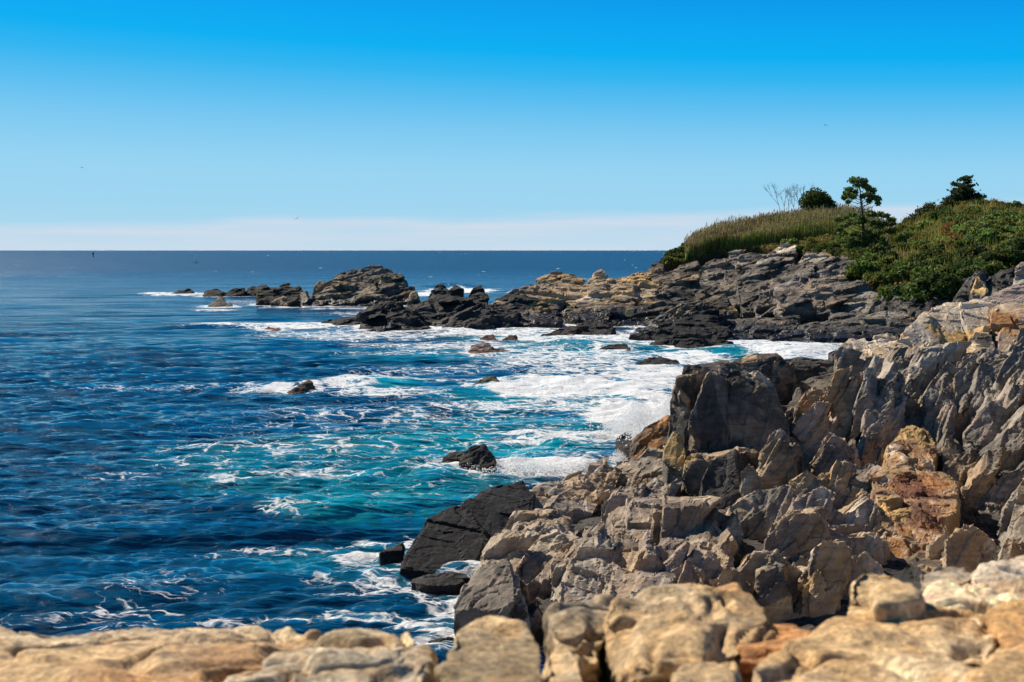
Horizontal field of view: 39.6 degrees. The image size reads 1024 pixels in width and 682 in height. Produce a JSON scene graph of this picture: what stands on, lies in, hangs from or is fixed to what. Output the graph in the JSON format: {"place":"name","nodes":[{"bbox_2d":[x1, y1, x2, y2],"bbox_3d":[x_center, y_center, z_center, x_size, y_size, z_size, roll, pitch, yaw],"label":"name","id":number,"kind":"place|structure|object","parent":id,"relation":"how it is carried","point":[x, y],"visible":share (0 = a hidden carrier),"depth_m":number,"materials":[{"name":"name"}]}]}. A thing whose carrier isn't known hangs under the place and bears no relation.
{"place":"outdoors","nodes":[
{"label":"outdoors","id":0,"kind":"place"},
{"bbox_2d":[0,250,841,674],"bbox_3d":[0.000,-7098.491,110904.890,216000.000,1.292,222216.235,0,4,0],"label":"sea","id":1,"kind":"structure","parent":0,"point":[164,464],"depth_m":64.86,"materials":[{"name":"liquid"}]},
{"bbox_2d":[172,288,194,293],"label":"end skerry","id":2,"kind":"structure","parent":1,"relation":"in","point":[187,291],"depth_m":262.93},
{"bbox_2d":[208,296,232,306],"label":"fin rock","id":3,"kind":"object","parent":1,"relation":"in","point":[219,301],"visible":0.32,"depth_m":200.90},
{"bbox_2d":[202,285,269,296],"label":"skerry","id":4,"kind":"structure","parent":1,"relation":"in","point":[250,291],"depth_m":244.98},
{"bbox_2d":[255,283,302,306],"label":"black skerry","id":5,"kind":"structure","parent":1,"relation":"in","point":[286,295],"depth_m":206.91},
{"bbox_2d":[287,380,314,393],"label":"slanted rock","id":6,"kind":"object","parent":1,"relation":"in","point":[304,386],"visible":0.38,"depth_m":80.40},
{"bbox_2d":[321,316,360,325],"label":"flat ledge","id":7,"kind":"object","parent":1,"relation":"in","point":[343,321],"visible":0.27,"depth_m":152.28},
{"bbox_2d":[299,265,420,305],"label":"rocky islet","id":8,"kind":"object","parent":1,"relation":"in","point":[370,285],"visible":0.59,"depth_m":207.41,"materials":[{"name":"stone"}]},
{"bbox_2d":[379,543,404,564],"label":"pointed rock","id":9,"kind":"object","parent":1,"relation":"in","point":[392,554],"visible":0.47,"depth_m":36.04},
{"bbox_2d":[411,572,469,594],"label":"washed rock","id":10,"kind":"object","parent":1,"relation":"in","point":[451,583],"visible":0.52,"depth_m":33.36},
{"bbox_2d":[428,637,453,642],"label":"corner rock","id":11,"kind":"object","parent":1,"relation":"in","point":[440,639],"visible":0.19,"depth_m":28.86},
{"bbox_2d":[355,285,540,331],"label":"black point","id":12,"kind":"structure","parent":1,"relation":"in","point":[442,307],"depth_m":145.45,"materials":[{"name":"stone"}]},
{"bbox_2d":[433,284,463,296],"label":"distant rock","id":13,"kind":"object","parent":1,"relation":"in","point":[456,290],"visible":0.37,"depth_m":223.10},
{"bbox_2d":[400,480,535,578],"bbox_3d":[-1.116,6.836,40.161,3.672,5.102,11.260,0,4,0],"label":"black boulder","id":14,"kind":"object","parent":1,"relation":"in","point":[469,528],"visible":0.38,"depth_m":37.48,"materials":[{"name":"stone"}]},
{"bbox_2d":[441,444,496,472],"bbox_3d":[-1.621,5.127,52.382,2.141,2.780,3.006,0,4,0],"label":"craggy rock","id":15,"kind":"object","parent":1,"relation":"in","point":[482,456],"visible":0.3,"depth_m":51.49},
{"bbox_2d":[473,376,498,384],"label":"ridge rock","id":16,"kind":"object","parent":1,"relation":"in","point":[488,379],"visible":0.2,"depth_m":84.08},
{"bbox_2d":[468,342,508,353],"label":"reddish rock","id":17,"kind":"object","parent":1,"relation":"in","point":[483,347],"visible":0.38,"depth_m":110.76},
{"bbox_2d":[480,334,517,340],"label":"twin rock","id":18,"kind":"object","parent":1,"relation":"in","point":[492,337],"visible":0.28,"depth_m":126.02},
{"bbox_2d":[256,341,838,577],"bbox_3d":[0.828,1.590,78.551,30.497,3.240,87.346,1,4,19],"label":"sea spray","id":19,"kind":"object","parent":1,"relation":"on","point":[637,425],"visible":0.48,"depth_m":54.10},
{"bbox_2d":[492,269,665,327],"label":"golden ledges","id":20,"kind":"object","parent":1,"relation":"in","point":[599,296],"visible":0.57,"depth_m":162.24,"materials":[{"name":"stone"}]},
{"bbox_2d":[541,322,616,335],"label":"dark shoal","id":21,"kind":"structure","parent":1,"relation":"in","point":[596,328],"depth_m":133.78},
{"bbox_2d":[453,447,740,635],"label":"rock ridge","id":22,"kind":"object","parent":1,"relation":"in","point":[639,534],"visible":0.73,"depth_m":33.21,"materials":[{"name":"stone"}]},
{"bbox_2d":[600,343,630,350],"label":"tall block rock","id":23,"kind":"object","parent":1,"relation":"in","point":[616,346],"visible":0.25,"depth_m":112.83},
{"bbox_2d":[614,432,633,464],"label":"splash rock","id":24,"kind":"object","parent":1,"relation":"in","point":[620,446],"visible":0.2,"depth_m":52.60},
{"bbox_2d":[629,415,669,459],"bbox_3d":[5.077,4.248,51.036,1.828,3.353,4.425,0,4,4],"label":"orange boulder","id":25,"kind":"object","parent":1,"relation":"in","point":[654,434],"visible":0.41,"depth_m":49.66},
{"bbox_2d":[636,356,679,364],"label":"rough rock","id":26,"kind":"object","parent":1,"relation":"in","point":[655,360],"visible":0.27,"depth_m":97.66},
{"bbox_2d":[629,308,733,348],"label":"black ledge","id":27,"kind":"object","parent":1,"relation":"in","point":[706,328],"visible":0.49,"depth_m":126.43,"materials":[{"name":"stone"}]},
{"bbox_2d":[633,257,742,332],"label":"slate slabs","id":28,"kind":"structure","parent":1,"relation":"in","point":[682,294],"depth_m":157.16,"materials":[{"name":"stone"}]},
{"bbox_2d":[662,360,789,508],"bbox_3d":[7.631,4.697,50.250,4.156,8.081,18.606,1,4,10],"label":"domed outcrop","id":29,"kind":"object","parent":1,"relation":"in","point":[727,418],"visible":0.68,"depth_m":45.01,"materials":[{"name":"stone"}]},
{"bbox_2d":[739,353,797,405],"bbox_3d":[11.150,3.303,63.216,3.238,5.802,8.854,1,4,8],"label":"wet boulder","id":30,"kind":"object","parent":1,"relation":"in","point":[777,370],"visible":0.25,"depth_m":60.49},
{"bbox_2d":[781,350,836,412],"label":"wet ledge","id":31,"kind":"object","parent":1,"relation":"in","point":[810,373],"visible":0.22,"depth_m":69.98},
{"bbox_2d":[720,302,925,342],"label":"shore shelf","id":32,"kind":"object","parent":1,"relation":"in","point":[791,328],"visible":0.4,"depth_m":127.91,"materials":[{"name":"stone"}]},
{"bbox_2d":[903,286,933,303],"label":"shrub","id":33,"kind":"object","parent":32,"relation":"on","point":[920,293],"visible":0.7,"depth_m":136.15,"materials":[{"name":"green plant"}]},
{"bbox_2d":[663,346,995,624],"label":"stepped spur","id":34,"kind":"structure","parent":1,"relation":"in","point":[805,508],"depth_m":34.67,"materials":[{"name":"stone"}]},
{"bbox_2d":[868,425,960,556],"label":"rusty buttress","id":35,"kind":"structure","parent":1,"relation":"in","point":[914,495],"depth_m":38.38,"materials":[{"name":"stone"}]},
{"bbox_2d":[840,328,1023,560],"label":"slab crag","id":36,"kind":"structure","parent":1,"relation":"in","point":[966,410],"depth_m":46.60,"materials":[{"name":"stone"}]},
{"bbox_2d":[838,333,926,361],"bbox_3d":[16.014,2.816,60.186,4.678,6.108,11.157,1,4,12],"label":"block outcrop","id":37,"kind":"object","parent":36,"relation":"on","point":[880,344],"visible":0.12,"depth_m":60.46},
{"bbox_2d":[900,299,994,352],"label":"pale boulder","id":38,"kind":"object","parent":36,"relation":"on","point":[944,323],"visible":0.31,"depth_m":65.03,"materials":[{"name":"stone"}]},
{"bbox_2d":[989,302,1023,350],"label":"pink boulder","id":39,"kind":"object","parent":36,"relation":"on","point":[1006,325],"visible":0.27,"depth_m":64.45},
{"bbox_2d":[0,0,1023,249],"label":"sky","id":40,"kind":"structure","parent":0,"point":[189,124],"materials":[{"name":"blue"}]},
{"bbox_2d":[527,509,1000,642],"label":"gully floor","id":41,"kind":"structure","parent":0,"point":[910,569],"depth_m":34.02,"materials":[{"name":"stone"}]},
{"bbox_2d":[663,207,1015,287],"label":"hill","id":42,"kind":"structure","parent":0,"point":[717,255],"depth_m":192.10,"materials":[{"name":"soil"}]},
{"bbox_2d":[661,256,678,264],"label":"shrub","id":43,"kind":"object","parent":42,"relation":"on","point":[674,260],"visible":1,"depth_m":188.85,"materials":[{"name":"green plant"}]},
{"bbox_2d":[684,202,890,259],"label":"reed bed","id":44,"kind":"object","parent":42,"relation":"on","point":[802,231],"visible":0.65,"depth_m":194.26,"materials":[{"name":"plant"}]},
{"bbox_2d":[699,243,877,324],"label":"grey cliff","id":45,"kind":"structure","parent":42,"relation":"on","point":[783,281],"depth_m":158.43,"materials":[{"name":"stone"}]},
{"bbox_2d":[780,237,797,244],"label":"shrub","id":46,"kind":"object","parent":42,"relation":"on","point":[790,240],"visible":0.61,"depth_m":191.24,"materials":[{"name":"green plant"}]},
{"bbox_2d":[763,182,815,213],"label":"bare shrub","id":47,"kind":"object","parent":42,"relation":"on","point":[788,194],"visible":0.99,"depth_m":208.91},
{"bbox_2d":[798,187,837,210],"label":"round tree","id":48,"kind":"object","parent":42,"relation":"on","point":[816,197],"visible":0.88,"depth_m":207.37,"materials":[{"name":"green plant"}]},
{"bbox_2d":[664,204,1023,289],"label":"ground cover","id":49,"kind":"object","parent":42,"relation":"on","point":[682,259],"visible":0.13,"depth_m":190.25,"materials":[{"name":"green plant"}]},
{"bbox_2d":[844,247,865,256],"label":"shrub","id":50,"kind":"object","parent":42,"relation":"on","point":[854,251],"visible":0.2,"depth_m":164.98,"materials":[{"name":"green plant"}]},
{"bbox_2d":[830,176,898,249],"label":"pine tree","id":51,"kind":"object","parent":42,"relation":"on","point":[877,225],"visible":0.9,"depth_m":171.54,"materials":[{"name":"green plant"}]},
{"bbox_2d":[845,258,885,277],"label":"shrub","id":52,"kind":"object","parent":42,"relation":"on","point":[858,268],"visible":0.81,"depth_m":153.90,"materials":[{"name":"green plant"}]},
{"bbox_2d":[862,270,889,286],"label":"shrub","id":53,"kind":"object","parent":42,"relation":"on","point":[866,277],"visible":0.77,"depth_m":148.45,"materials":[{"name":"green plant"}]},
{"bbox_2d":[858,251,894,264],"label":"shrub","id":54,"kind":"object","parent":42,"relation":"on","point":[885,259],"visible":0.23,"depth_m":156.49,"materials":[{"name":"green plant"}]},
{"bbox_2d":[860,242,898,259],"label":"shrub","id":55,"kind":"object","parent":42,"relation":"on","point":[878,250],"visible":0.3,"depth_m":161.62,"materials":[{"name":"green plant"}]},
{"bbox_2d":[871,271,896,285],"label":"shrub","id":56,"kind":"object","parent":42,"relation":"on","point":[891,281],"visible":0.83,"depth_m":147.60,"materials":[{"name":"green plant"}]},
{"bbox_2d":[876,282,916,300],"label":"shrub","id":57,"kind":"object","parent":42,"relation":"on","point":[907,287],"visible":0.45,"depth_m":138.00,"materials":[{"name":"green plant"}]},
{"bbox_2d":[881,260,916,281],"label":"shrub","id":58,"kind":"object","parent":42,"relation":"on","point":[898,269],"visible":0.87,"depth_m":147.67,"materials":[{"name":"green plant"}]},
{"bbox_2d":[895,240,914,251],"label":"shrub","id":59,"kind":"object","parent":42,"relation":"on","point":[901,244],"visible":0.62,"depth_m":163.88,"materials":[{"name":"green plant"}]},
{"bbox_2d":[897,229,915,240],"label":"shrub","id":60,"kind":"object","parent":42,"relation":"on","point":[901,234],"visible":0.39,"depth_m":172.01,"materials":[{"name":"green plant"}]},
{"bbox_2d":[907,232,928,242],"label":"shrub","id":61,"kind":"object","parent":42,"relation":"on","point":[915,237],"visible":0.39,"depth_m":165.43,"materials":[{"name":"green plant"}]},
{"bbox_2d":[900,202,936,220],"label":"juniper","id":62,"kind":"object","parent":42,"relation":"on","point":[926,207],"visible":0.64,"depth_m":189.35,"materials":[{"name":"green plant"}]},
{"bbox_2d":[907,260,933,277],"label":"shrub","id":63,"kind":"object","parent":42,"relation":"on","point":[922,264],"visible":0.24,"depth_m":146.25,"materials":[{"name":"green plant"}]},
{"bbox_2d":[912,239,930,249],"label":"shrub","id":64,"kind":"object","parent":42,"relation":"on","point":[917,243],"visible":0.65,"depth_m":160.22,"materials":[{"name":"green plant"}]},
{"bbox_2d":[912,219,931,231],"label":"shrub","id":65,"kind":"object","parent":42,"relation":"on","point":[923,221],"visible":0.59,"depth_m":175.75,"materials":[{"name":"green plant"}]},
{"bbox_2d":[909,263,946,278],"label":"shrub","id":66,"kind":"object","parent":42,"relation":"on","point":[924,269],"visible":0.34,"depth_m":143.41,"materials":[{"name":"green plant"}]},
{"bbox_2d":[914,246,942,261],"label":"shrub","id":67,"kind":"object","parent":42,"relation":"on","point":[924,255],"visible":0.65,"depth_m":151.59,"materials":[{"name":"green plant"}]},
{"bbox_2d":[913,270,945,289],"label":"shrub","id":68,"kind":"object","parent":42,"relation":"on","point":[932,275],"visible":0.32,"depth_m":137.84,"materials":[{"name":"green plant"}]},
{"bbox_2d":[915,257,946,265],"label":"shrub","id":69,"kind":"object","parent":42,"relation":"on","point":[937,261],"visible":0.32,"depth_m":146.90,"materials":[{"name":"green plant"}]},
{"bbox_2d":[915,272,959,295],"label":"shrub","id":70,"kind":"object","parent":42,"relation":"on","point":[920,282],"visible":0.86,"depth_m":136.67,"materials":[{"name":"green plant"}]},
{"bbox_2d":[928,206,950,220],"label":"shrub","id":71,"kind":"object","parent":42,"relation":"on","point":[937,213],"visible":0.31,"depth_m":177.94,"materials":[{"name":"green plant"}]},
{"bbox_2d":[933,251,956,261],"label":"shrub","id":72,"kind":"object","parent":42,"relation":"on","point":[941,255],"visible":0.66,"depth_m":148.03,"materials":[{"name":"green plant"}]},
{"bbox_2d":[936,281,957,297],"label":"shrub","id":73,"kind":"object","parent":42,"relation":"on","point":[955,292],"visible":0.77,"depth_m":136.23,"materials":[{"name":"green plant"}]},
{"bbox_2d":[942,257,973,274],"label":"shrub","id":74,"kind":"object","parent":42,"relation":"on","point":[961,264],"visible":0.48,"depth_m":141.05,"materials":[{"name":"green plant"}]},
{"bbox_2d":[949,239,971,249],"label":"shrub","id":75,"kind":"object","parent":42,"relation":"on","point":[965,243],"visible":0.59,"depth_m":150.66,"materials":[{"name":"green plant"}]},
{"bbox_2d":[937,175,986,205],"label":"cedar tree","id":76,"kind":"object","parent":42,"relation":"on","point":[964,191],"visible":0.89,"depth_m":183.13,"materials":[{"name":"green plant"}]},
{"bbox_2d":[952,214,976,225],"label":"shrub","id":77,"kind":"object","parent":42,"relation":"on","point":[962,218],"visible":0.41,"depth_m":164.23,"materials":[{"name":"green plant"}]},
{"bbox_2d":[957,220,976,234],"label":"shrub","id":78,"kind":"object","parent":42,"relation":"on","point":[964,227],"visible":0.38,"depth_m":157.79,"materials":[{"name":"green plant"}]},
{"bbox_2d":[954,264,981,277],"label":"shrub","id":79,"kind":"object","parent":42,"relation":"on","point":[971,268],"visible":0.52,"depth_m":139.26,"materials":[{"name":"green plant"}]},
{"bbox_2d":[955,241,987,257],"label":"shrub","id":80,"kind":"object","parent":42,"relation":"on","point":[976,248],"visible":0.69,"depth_m":146.94,"materials":[{"name":"green plant"}]},
{"bbox_2d":[962,234,980,244],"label":"shrub","id":81,"kind":"object","parent":42,"relation":"on","point":[969,236],"visible":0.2,"depth_m":151.39,"materials":[{"name":"green plant"}]},
{"bbox_2d":[961,206,982,214],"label":"shrub","id":82,"kind":"object","parent":42,"relation":"on","point":[976,209],"visible":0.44,"depth_m":169.95,"materials":[{"name":"green plant"}]},
{"bbox_2d":[972,250,1003,263],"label":"shrub","id":83,"kind":"object","parent":42,"relation":"on","point":[987,255],"visible":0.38,"depth_m":142.38,"materials":[{"name":"green plant"}]},
{"bbox_2d":[971,258,1006,275],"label":"shrub","id":84,"kind":"object","parent":42,"relation":"on","point":[991,268],"visible":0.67,"depth_m":139.21,"materials":[{"name":"green plant"}]},
{"bbox_2d":[975,231,1004,243],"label":"shrub","id":85,"kind":"object","parent":42,"relation":"on","point":[993,234],"visible":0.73,"depth_m":152.06,"materials":[{"name":"green plant"}]},
{"bbox_2d":[984,216,1016,225],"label":"shrub","id":86,"kind":"object","parent":42,"relation":"on","point":[1003,220],"visible":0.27,"depth_m":157.41,"materials":[{"name":"green plant"}]},
{"bbox_2d":[992,225,1012,233],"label":"shrub","id":87,"kind":"object","parent":42,"relation":"on","point":[1007,229],"visible":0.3,"depth_m":153.78,"materials":[{"name":"green plant"}]},
{"bbox_2d":[994,241,1020,250],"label":"shrub","id":88,"kind":"object","parent":42,"relation":"on","point":[1008,243],"visible":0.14,"depth_m":146.62,"materials":[{"name":"green plant"}]},
{"bbox_2d":[992,245,1023,263],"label":"shrub","id":89,"kind":"object","parent":42,"relation":"on","point":[1013,254],"visible":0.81,"depth_m":142.75,"materials":[{"name":"green plant"}]},
{"bbox_2d":[1001,237,1023,250],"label":"shrub","id":90,"kind":"object","parent":42,"relation":"on","point":[1018,241],"visible":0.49,"depth_m":146.92,"materials":[{"name":"green plant"}]},
{"bbox_2d":[867,268,1014,319],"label":"shadowed bluff","id":91,"kind":"structure","parent":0,"point":[979,284],"depth_m":133.94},
{"bbox_2d":[887,196,1023,281],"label":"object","id":92,"kind":"structure","parent":0,"point":[934,234],"depth_m":164.23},
{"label":"ground","id":93,"kind":"structure","parent":0,"visible":0},
{"bbox_2d":[0,625,322,681],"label":"granite slab","id":94,"kind":"structure","parent":93,"relation":"on","point":[137,654],"depth_m":6.01,"materials":[{"name":"stone"}]},
{"bbox_2d":[225,628,437,681],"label":"grooved boulder","id":95,"kind":"object","parent":93,"relation":"on","point":[284,666],"visible":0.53,"depth_m":5.82,"materials":[{"name":"stone"}]},
{"bbox_2d":[292,646,426,681],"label":"front lump","id":96,"kind":"object","parent":93,"relation":"on","point":[376,664],"visible":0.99,"depth_m":5.25,"materials":[{"name":"stone"}]},
{"bbox_2d":[434,615,541,681],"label":"round boulder","id":97,"kind":"object","parent":93,"relation":"on","point":[489,648],"visible":0.99,"depth_m":5.70,"materials":[{"name":"stone"}]},
{"bbox_2d":[541,646,582,681],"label":"stone","id":98,"kind":"object","parent":93,"relation":"on","point":[563,664],"visible":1,"depth_m":5.17,"materials":[{"name":"stone"}]},
{"bbox_2d":[542,594,614,681],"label":"upright stone","id":99,"kind":"object","parent":93,"relation":"on","point":[576,629],"visible":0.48,"depth_m":6.09,"materials":[{"name":"stone"}]},
{"bbox_2d":[602,583,776,681],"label":"boulder","id":100,"kind":"object","parent":93,"relation":"on","point":[663,633],"visible":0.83,"depth_m":5.88,"materials":[{"name":"stone"}]},
{"bbox_2d":[670,662,741,681],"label":"stone","id":101,"kind":"object","parent":93,"relation":"on","point":[713,672],"visible":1,"depth_m":4.95,"materials":[{"name":"stone"}]},
{"bbox_2d":[735,624,810,681],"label":"rusty stone","id":102,"kind":"object","parent":93,"relation":"on","point":[750,658],"visible":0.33,"depth_m":5.75,"materials":[{"name":"stone"}]},
{"bbox_2d":[752,604,1001,681],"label":"broad slab","id":103,"kind":"structure","parent":93,"relation":"on","point":[940,644],"depth_m":5.57,"materials":[{"name":"stone"}]},
{"bbox_2d":[847,573,907,615],"bbox_3d":[1.805,1.797,7.039,0.348,1.303,1.656,1,4,14],"label":"block stone","id":104,"kind":"object","parent":93,"relation":"on","point":[860,586],"visible":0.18,"depth_m":6.80,"materials":[{"name":"stone"}]},
{"bbox_2d":[868,580,926,621],"bbox_3d":[1.725,1.486,6.434,0.243,0.858,0.895,1,4,11],"label":"pale stone","id":105,"kind":"object","parent":93,"relation":"on","point":[893,600],"visible":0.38,"depth_m":6.08,"materials":[{"name":"stone"}]},
{"bbox_2d":[920,566,971,593],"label":"flat stone","id":106,"kind":"object","parent":93,"relation":"on","point":[961,577],"visible":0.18,"depth_m":7.28,"materials":[{"name":"stone"}]},
{"bbox_2d":[922,578,1023,629],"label":"pinkish slab","id":107,"kind":"structure","parent":93,"relation":"on","point":[981,598],"depth_m":6.58,"materials":[{"name":"stone"}]},
{"bbox_2d":[965,648,1023,681],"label":"corner boulder","id":108,"kind":"object","parent":93,"relation":"on","point":[1005,665],"visible":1,"depth_m":4.91,"materials":[{"name":"stone"}]},
{"bbox_2d":[967,555,1023,584],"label":"whitish boulder","id":109,"kind":"object","parent":93,"relation":"on","point":[998,571],"visible":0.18,"depth_m":7.19,"materials":[{"name":"stone"}]},
{"bbox_2d":[985,599,1023,649],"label":"speckled boulder","id":110,"kind":"object","parent":93,"relation":"on","point":[1004,623],"visible":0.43,"depth_m":5.84,"materials":[{"name":"stone"}]},
{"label":"terrain","id":111,"kind":"structure","parent":0,"visible":0},
{"bbox_2d":[981,262,1023,306],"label":"slabs","id":112,"kind":"structure","parent":111,"relation":"on","point":[1014,292],"depth_m":73.40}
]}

